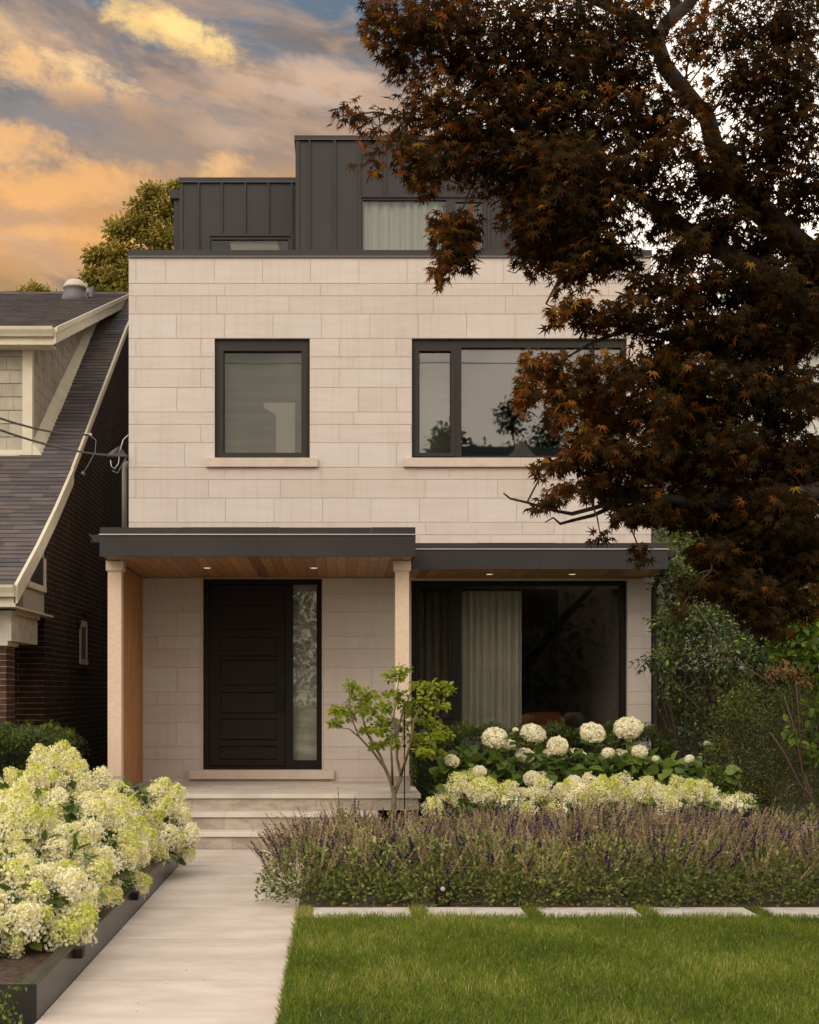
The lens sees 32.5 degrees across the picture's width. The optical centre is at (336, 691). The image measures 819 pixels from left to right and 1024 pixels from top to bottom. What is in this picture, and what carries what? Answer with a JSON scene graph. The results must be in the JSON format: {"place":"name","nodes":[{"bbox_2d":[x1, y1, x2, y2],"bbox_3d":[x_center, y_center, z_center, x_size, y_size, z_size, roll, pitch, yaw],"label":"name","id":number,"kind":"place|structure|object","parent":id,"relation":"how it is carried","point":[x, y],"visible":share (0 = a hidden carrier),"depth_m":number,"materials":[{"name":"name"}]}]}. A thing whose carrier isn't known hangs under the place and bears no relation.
{"place":"outdoors","nodes":[
{"label":"outdoors","id":0,"kind":"place"},
{"bbox_2d":[0,417,88,435],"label":"overhead cable","id":1,"kind":"object","parent":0,"point":[29,427],"visible":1,"depth_m":15.51,"materials":[{"name":"black rubber"}]},
{"bbox_3d":[-3.163,-3.283,17.857,0.080,0.035,0.040,0,0,0],"label":"cable clamp","id":2,"kind":"object","parent":1,"relation":"attached to","visible":0},
{"bbox_2d":[81,435,95,475],"bbox_3d":[-3.117,-2.999,17.703,0.153,0.573,0.296,0,0,10],"label":"drop cable","id":3,"kind":"object","parent":2,"relation":"hanging from","point":[83,473],"visible":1,"depth_m":17.67,"materials":[{"name":"grey rubber"}]},
{"bbox_2d":[0,718,90,797],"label":"yew hedge","id":4,"kind":"object","parent":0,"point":[28,734],"visible":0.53,"depth_m":14.52,"materials":[{"name":"green plant"}]},
{"bbox_2d":[33,850,303,1023],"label":"walkway","id":5,"kind":"structure","parent":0,"point":[136,964],"depth_m":8.78,"materials":[{"name":"concrete"}]},
{"bbox_2d":[0,0,818,357],"label":"sky","id":6,"kind":"structure","parent":0,"point":[99,98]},
{"bbox_2d":[274,902,818,1023],"bbox_3d":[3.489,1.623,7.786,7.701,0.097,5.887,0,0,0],"label":"lawn grass","id":7,"kind":"structure","parent":0,"point":[717,961],"depth_m":8.32,"materials":[{"name":"green plant"}]},
{"bbox_2d":[326,0,818,649],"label":"japanese maple","id":8,"kind":"object","parent":7,"relation":"on","point":[768,304],"visible":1,"depth_m":7.47,"materials":[{"name":"brown plant"}]},
{"bbox_2d":[298,801,818,908],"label":"planting bed soil","id":9,"kind":"structure","parent":0,"point":[743,903],"depth_m":11.26,"materials":[{"name":"brown soil"}]},
{"bbox_2d":[326,662,456,836],"bbox_3d":[0.578,0.686,14.765,1.394,2.001,1.327,0,0,0],"label":"tree","id":10,"kind":"object","parent":9,"relation":"on","point":[447,690],"visible":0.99,"depth_m":14.59,"materials":[{"name":"green plant"}]},
{"bbox_2d":[394,707,405,818],"bbox_3d":[0.669,0.905,14.822,0.132,1.522,0.032,0,0,-10],"label":"tree stake","id":11,"kind":"object","parent":9,"relation":"on","point":[395,732],"visible":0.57,"depth_m":14.82,"materials":[{"name":"brown wood"}]},
{"bbox_2d":[426,881,480,905],"bbox_3d":[0.903,1.562,10.855,0.441,0.188,0.096,0,0,-6],"label":"garden spotlight","id":12,"kind":"object","parent":9,"relation":"on","point":[443,888],"visible":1,"depth_m":10.82,"materials":[{"name":"black metal"}]},
{"bbox_2d":[419,768,524,848],"bbox_3d":[1.398,1.234,14.488,1.128,0.870,1.016,0,0,0],"label":"hydrangea bush","id":13,"kind":"object","parent":9,"relation":"on","point":[478,791],"visible":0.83,"depth_m":14.43,"materials":[{"name":"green plant"}]},
{"bbox_2d":[428,727,519,824],"bbox_3d":[1.478,1.020,15.063,0.988,1.297,1.202,0,0,0],"label":"hydrangea bush","id":14,"kind":"object","parent":9,"relation":"on","point":[452,761],"visible":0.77,"depth_m":14.93,"materials":[{"name":"green plant"}]},
{"bbox_2d":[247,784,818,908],"bbox_3d":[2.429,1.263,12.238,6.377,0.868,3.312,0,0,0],"label":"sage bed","id":15,"kind":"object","parent":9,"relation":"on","point":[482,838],"visible":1,"depth_m":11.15,"materials":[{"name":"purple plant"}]},
{"bbox_2d":[401,720,681,826],"bbox_3d":[2.421,1.015,16.733,3.404,1.391,0.767,0,0,0],"label":"yew hedge","id":16,"kind":"object","parent":9,"relation":"on","point":[423,777],"visible":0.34,"depth_m":16.64,"materials":[{"name":"green plant"}]},
{"bbox_2d":[509,775,593,852],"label":"hydrangea bush","id":17,"kind":"object","parent":9,"relation":"on","point":[568,791],"visible":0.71,"depth_m":14.29,"materials":[{"name":"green plant"}]},
{"bbox_2d":[500,723,603,811],"bbox_3d":[2.293,1.004,15.303,1.106,1.328,1.110,0,0,0],"label":"hydrangea bush","id":18,"kind":"object","parent":9,"relation":"on","point":[555,764],"visible":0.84,"depth_m":15.03,"materials":[{"name":"green plant"}]},
{"bbox_2d":[573,716,669,813],"bbox_3d":[3.128,0.971,15.392,1.056,1.395,1.088,0,0,0],"label":"hydrangea bush","id":19,"kind":"object","parent":9,"relation":"on","point":[635,763],"visible":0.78,"depth_m":15.16,"materials":[{"name":"green plant"}]},
{"bbox_2d":[579,770,666,847],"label":"hydrangea bush","id":20,"kind":"object","parent":9,"relation":"on","point":[604,788],"visible":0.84,"depth_m":14.44,"materials":[{"name":"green plant"}]},
{"bbox_2d":[628,643,681,758],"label":"leafy shrub","id":21,"kind":"object","parent":9,"relation":"on","point":[665,666],"visible":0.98,"depth_m":16.40,"materials":[{"name":"green plant"}]},
{"bbox_2d":[653,774,720,840],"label":"hydrangea bush","id":22,"kind":"object","parent":9,"relation":"on","point":[700,787],"visible":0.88,"depth_m":14.41,"materials":[{"name":"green plant"}]},
{"bbox_2d":[654,740,741,816],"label":"hydrangea bush","id":23,"kind":"object","parent":9,"relation":"on","point":[696,767],"visible":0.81,"depth_m":14.98,"materials":[{"name":"green plant"}]},
{"bbox_2d":[642,529,796,798],"bbox_3d":[4.615,-0.277,17.204,2.071,3.897,1.750,0,0,0],"label":"leafy shrub","id":24,"kind":"object","parent":9,"relation":"on","point":[706,630],"visible":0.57,"depth_m":16.86,"materials":[{"name":"green plant"}]},
{"bbox_2d":[651,364,818,772],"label":"leafy tree","id":25,"kind":"object","parent":9,"relation":"on","point":[741,644],"visible":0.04,"depth_m":19.38,"materials":[{"name":"green plant"}]},
{"bbox_2d":[657,669,818,803],"bbox_3d":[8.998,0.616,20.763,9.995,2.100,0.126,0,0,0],"label":"hedge","id":26,"kind":"object","parent":9,"relation":"on","point":[661,727],"visible":0.09,"depth_m":20.70,"materials":[{"name":"green plant"}]},
{"bbox_2d":[708,791,770,850],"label":"hydrangea bush","id":27,"kind":"object","parent":9,"relation":"on","point":[729,799],"visible":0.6,"depth_m":14.20,"materials":[{"name":"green plant"}]},
{"bbox_2d":[684,602,818,823],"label":"bare twigs","id":28,"kind":"object","parent":9,"relation":"on","point":[807,792],"visible":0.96,"depth_m":14.22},
{"bbox_2d":[691,679,818,840],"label":"fine shrub","id":29,"kind":"object","parent":9,"relation":"on","point":[762,798],"visible":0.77,"depth_m":14.89,"materials":[{"name":"green plant"}]},
{"bbox_2d":[723,790,818,832],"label":"leafy shrub","id":30,"kind":"object","parent":9,"relation":"on","point":[802,815],"visible":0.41,"depth_m":14.00,"materials":[{"name":"green plant"}]},
{"bbox_2d":[761,659,815,820],"bbox_3d":[4.717,0.661,14.366,0.706,2.014,0.293,0,0,-18],"label":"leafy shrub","id":31,"kind":"object","parent":9,"relation":"on","point":[800,686],"visible":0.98,"depth_m":14.36,"materials":[{"name":"plant"}]},
{"bbox_2d":[762,584,818,770],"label":"leafy tree","id":32,"kind":"object","parent":9,"relation":"on","point":[806,648],"visible":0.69,"depth_m":14.50,"materials":[{"name":"green plant"}]},
{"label":"ground","id":33,"kind":"structure","parent":0,"visible":0},
{"bbox_2d":[0,969,26,1023],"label":"shrub","id":34,"kind":"object","parent":33,"relation":"on","point":[5,1004],"visible":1,"depth_m":6.97,"materials":[{"name":"green plant"}]},
{"bbox_2d":[14,278,56,291],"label":"tall tree","id":35,"kind":"object","parent":33,"relation":"on","point":[32,286],"visible":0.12,"depth_m":42.59,"materials":[{"name":"green plant"}]},
{"bbox_2d":[0,291,128,781],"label":"brick house","id":36,"kind":"structure","parent":33,"relation":"on","point":[64,365],"depth_m":19.82,"materials":[{"name":"brick"}]},
{"bbox_2d":[26,558,46,592],"bbox_3d":[-3.732,-1.485,17.399,0.039,0.430,1.039,0,0,0],"label":"attic window","id":37,"kind":"structure","parent":36,"relation":"in","point":[37,582],"depth_m":17.59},
{"bbox_2d":[61,279,87,298],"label":"roof dome","id":38,"kind":"structure","parent":36,"relation":"on","point":[74,288],"depth_m":24.43,"materials":[{"name":"metal"}]},
{"bbox_2d":[77,602,90,669],"bbox_3d":[-3.735,-0.833,20.700,0.050,0.998,0.966,0,0,0],"label":"side window","id":39,"kind":"structure","parent":36,"relation":"in","point":[84,626],"depth_m":20.70,"materials":[{"name":"glass"}]},
{"bbox_2d":[89,287,94,296],"bbox_3d":[-4.389,-7.114,25.100,0.100,0.270,0.097,0,0,0],"label":"vent pipe","id":40,"kind":"object","parent":36,"relation":"on","point":[91,291],"visible":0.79,"depth_m":25.05,"materials":[{"name":"metal"}]},
{"bbox_2d":[0,850,178,1023],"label":"metal planter","id":41,"kind":"object","parent":33,"relation":"on","point":[51,977],"visible":0.46,"depth_m":7.93,"materials":[{"name":"metal"}]},
{"bbox_2d":[0,842,99,958],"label":"hydrangea bush","id":42,"kind":"object","parent":41,"relation":"in","point":[49,909],"visible":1,"depth_m":8.22,"materials":[{"name":"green plant"}]},
{"bbox_2d":[0,787,123,932],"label":"hydrangea bush","id":43,"kind":"object","parent":41,"relation":"in","point":[32,825],"visible":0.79,"depth_m":9.37,"materials":[{"name":"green plant"}]},
{"bbox_2d":[0,778,152,898],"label":"hydrangea bush","id":44,"kind":"object","parent":41,"relation":"in","point":[127,849],"visible":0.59,"depth_m":10.57,"materials":[{"name":"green plant"}]},
{"bbox_2d":[0,739,157,871],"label":"hydrangea bush","id":45,"kind":"object","parent":41,"relation":"in","point":[40,775],"visible":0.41,"depth_m":11.74,"materials":[{"name":"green plant"}]},
{"bbox_2d":[73,946,84,958],"bbox_3d":[-1.491,1.507,8.095,0.058,0.060,0.090,0,0,0],"label":"path light","id":46,"kind":"object","parent":41,"relation":"attached to","point":[78,952],"visible":1,"depth_m":8.05,"materials":[{"name":"metal"}]},
{"bbox_2d":[68,776,199,866],"bbox_3d":[-1.913,1.181,12.685,1.411,0.836,1.308,0,0,0],"label":"hydrangea bush","id":47,"kind":"object","parent":41,"relation":"in","point":[180,842],"visible":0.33,"depth_m":12.53,"materials":[{"name":"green plant"}]},
{"bbox_2d":[130,891,139,899],"bbox_3d":[-1.491,1.507,10.351,0.058,0.060,0.090,0,0,0],"label":"path light","id":48,"kind":"object","parent":41,"relation":"attached to","point":[134,895],"visible":1,"depth_m":10.31,"materials":[{"name":"metal"}]},
{"bbox_2d":[76,178,178,291],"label":"tall tree","id":49,"kind":"object","parent":33,"relation":"on","point":[140,223],"visible":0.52,"depth_m":42.46,"materials":[{"name":"green plant"}]},
{"bbox_2d":[312,907,409,918],"bbox_3d":[0.187,1.677,10.488,0.735,0.058,0.445,0,0,0],"label":"concrete paver","id":50,"kind":"object","parent":33,"relation":"on","point":[331,910],"visible":0.27,"depth_m":10.55,"materials":[{"name":"grey concrete"}]},
{"bbox_2d":[89,135,677,849],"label":"modern house","id":51,"kind":"structure","parent":33,"relation":"on","point":[365,515],"depth_m":17.50,"materials":[{"name":"stone"}]},
{"bbox_2d":[108,434,128,526],"bbox_3d":[-2.698,-2.647,17.505,0.301,1.154,0.170,0,0,-41],"label":"service mast","id":52,"kind":"object","parent":51,"relation":"attached to","point":[125,464],"visible":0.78,"depth_m":17.57,"materials":[{"name":"grey metal"}]},
{"bbox_2d":[0,429,126,456],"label":"overhead cable","id":53,"kind":"object","parent":52,"relation":"attached to","point":[38,442],"visible":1,"depth_m":14.99,"materials":[{"name":"black rubber"}]},
{"bbox_2d":[207,233,292,249],"bbox_3d":[-1.411,-6.281,22.926,1.404,2.415,0.130,0,0,0],"label":"window","id":54,"kind":"structure","parent":51,"relation":"in","point":[211,237],"depth_m":22.89,"materials":[{"name":"black metal"}]},
{"bbox_2d":[230,241,279,249],"bbox_3d":[-1.355,-7.370,22.991,0.850,0.266,0.020,0,0,0],"label":"pale screen","id":55,"kind":"object","parent":51,"relation":"attached to","point":[253,245],"visible":0.64,"depth_m":22.98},
{"bbox_2d":[206,340,317,467],"bbox_3d":[-0.934,-3.608,17.553,1.396,1.603,0.205,0,0,0],"label":"window","id":56,"kind":"structure","parent":51,"relation":"in","point":[222,460],"depth_m":17.54,"materials":[{"name":"black metal"}]},
{"bbox_2d":[225,354,300,452],"bbox_3d":[-0.925,-3.635,17.761,1.010,1.310,0.002,0,0,0],"label":"window shade","id":57,"kind":"object","parent":51,"relation":"attached to","point":[254,383],"depth_m":17.76,"materials":[{"name":"grey fabric"}]},
{"bbox_2d":[264,403,294,452],"bbox_3d":[-0.725,-3.328,17.736,0.400,0.675,0.008,0,0,0],"label":"pale cabinet","id":58,"kind":"object","parent":51,"relation":"attached to","point":[284,413],"visible":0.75,"depth_m":17.73,"materials":[{"name":"beige"}]},
{"bbox_2d":[293,585,316,759],"bbox_3d":[-0.400,-0.242,17.742,0.300,2.235,0.005,0,0,0],"label":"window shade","id":59,"kind":"object","parent":51,"relation":"attached to","point":[304,672],"depth_m":17.74,"materials":[{"name":"glass"}]},
{"bbox_2d":[363,202,442,249],"bbox_3d":[0.987,-6.290,21.418,1.268,2.411,0.078,0,0,0],"label":"curtain","id":60,"kind":"object","parent":51,"relation":"hanging from","point":[394,226],"visible":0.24,"depth_m":21.40,"materials":[{"name":"white fabric"}]},
{"bbox_2d":[359,195,489,249],"bbox_3d":[1.330,-6.311,21.312,1.991,2.474,0.130,0,0,0],"label":"window","id":61,"kind":"structure","parent":51,"relation":"in","point":[451,201],"depth_m":21.27,"materials":[{"name":"black metal"}]},
{"bbox_2d":[419,592,450,716],"bbox_3d":[1.235,-0.069,17.922,0.455,2.430,0.078,0,0,0],"label":"curtain","id":62,"kind":"object","parent":51,"relation":"hanging from","point":[434,635],"visible":0.37,"depth_m":17.91,"materials":[{"name":"grey fabric"}]},
{"bbox_2d":[420,354,449,452],"bbox_3d":[1.235,-3.635,17.761,0.440,1.310,0.002,0,0,0],"label":"window shade","id":63,"kind":"object","parent":51,"relation":"attached to","point":[434,403],"depth_m":17.76,"materials":[{"name":"white fabric"}]},
{"bbox_2d":[456,206,481,249],"bbox_3d":[2.018,-6.290,21.628,0.514,2.411,0.077,0,0,0],"label":"curtain","id":64,"kind":"object","parent":51,"relation":"hanging from","point":[475,214],"visible":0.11,"depth_m":21.61,"materials":[{"name":"white fabric"}]},
{"bbox_2d":[462,591,521,750],"bbox_3d":[1.948,-0.069,17.822,0.808,2.430,0.073,0,0,0],"label":"curtain","id":65,"kind":"object","parent":51,"relation":"hanging from","point":[491,656],"visible":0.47,"depth_m":17.81,"materials":[{"name":"beige fabric"}]},
{"bbox_2d":[404,340,625,467],"bbox_3d":[2.288,-3.608,17.553,2.903,1.603,0.205,0,0,0],"label":"window","id":66,"kind":"structure","parent":51,"relation":"in","point":[453,459],"depth_m":17.56,"materials":[{"name":"black metal"}]},
{"bbox_2d":[410,581,625,776],"bbox_3d":[2.285,-0.160,17.562,2.808,2.460,0.225,0,0,0],"label":"window","id":67,"kind":"structure","parent":51,"relation":"in","point":[455,586],"depth_m":17.57,"materials":[{"name":"black metal"}]},
{"bbox_2d":[522,712,555,750],"bbox_3d":[2.798,0.727,19.683,0.540,0.881,0.600,0,0,0],"label":"armchair","id":68,"kind":"object","parent":51,"relation":"on","point":[540,718],"visible":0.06,"depth_m":19.88,"materials":[{"name":"orange fabric"}]},
{"bbox_2d":[542,712,571,748],"bbox_3d":[3.051,0.727,20.033,0.540,0.881,0.600,0,0,0],"label":"armchair","id":69,"kind":"object","parent":51,"relation":"on","point":[558,717],"visible":0.05,"depth_m":20.23,"materials":[{"name":"orange fabric"}]},
{"bbox_2d":[425,907,523,918],"bbox_3d":[1.039,1.677,10.488,0.735,0.059,0.445,0,0,0],"label":"concrete paver","id":70,"kind":"object","parent":33,"relation":"on","point":[500,910],"visible":0.4,"depth_m":10.55,"materials":[{"name":"grey concrete"}]},
{"bbox_2d":[537,907,643,918],"bbox_3d":[1.891,1.677,10.488,0.735,0.058,0.445,0,0,0],"label":"concrete paver","id":71,"kind":"object","parent":33,"relation":"on","point":[581,910],"visible":0.4,"depth_m":10.55,"materials":[{"name":"grey concrete"}]},
{"bbox_2d":[651,907,757,918],"bbox_3d":[2.743,1.677,10.488,0.735,0.059,0.445,0,0,0],"label":"concrete paver","id":72,"kind":"object","parent":33,"relation":"on","point":[682,910],"visible":0.4,"depth_m":10.55,"materials":[{"name":"grey concrete"}]},
{"bbox_2d":[651,293,818,787],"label":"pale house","id":73,"kind":"structure","parent":33,"relation":"on","point":[814,361],"depth_m":22.50,"materials":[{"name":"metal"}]},
{"bbox_2d":[720,402,761,470],"bbox_3d":[6.500,-4.234,22.477,0.800,1.400,0.035,0,0,0],"label":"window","id":74,"kind":"structure","parent":73,"relation":"in","point":[747,402],"depth_m":22.46,"materials":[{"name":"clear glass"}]},
{"bbox_2d":[761,907,818,918],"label":"concrete paver","id":75,"kind":"object","parent":33,"relation":"on","point":[803,910],"visible":0.31,"depth_m":10.55,"materials":[{"name":"grey concrete"}]}
]}

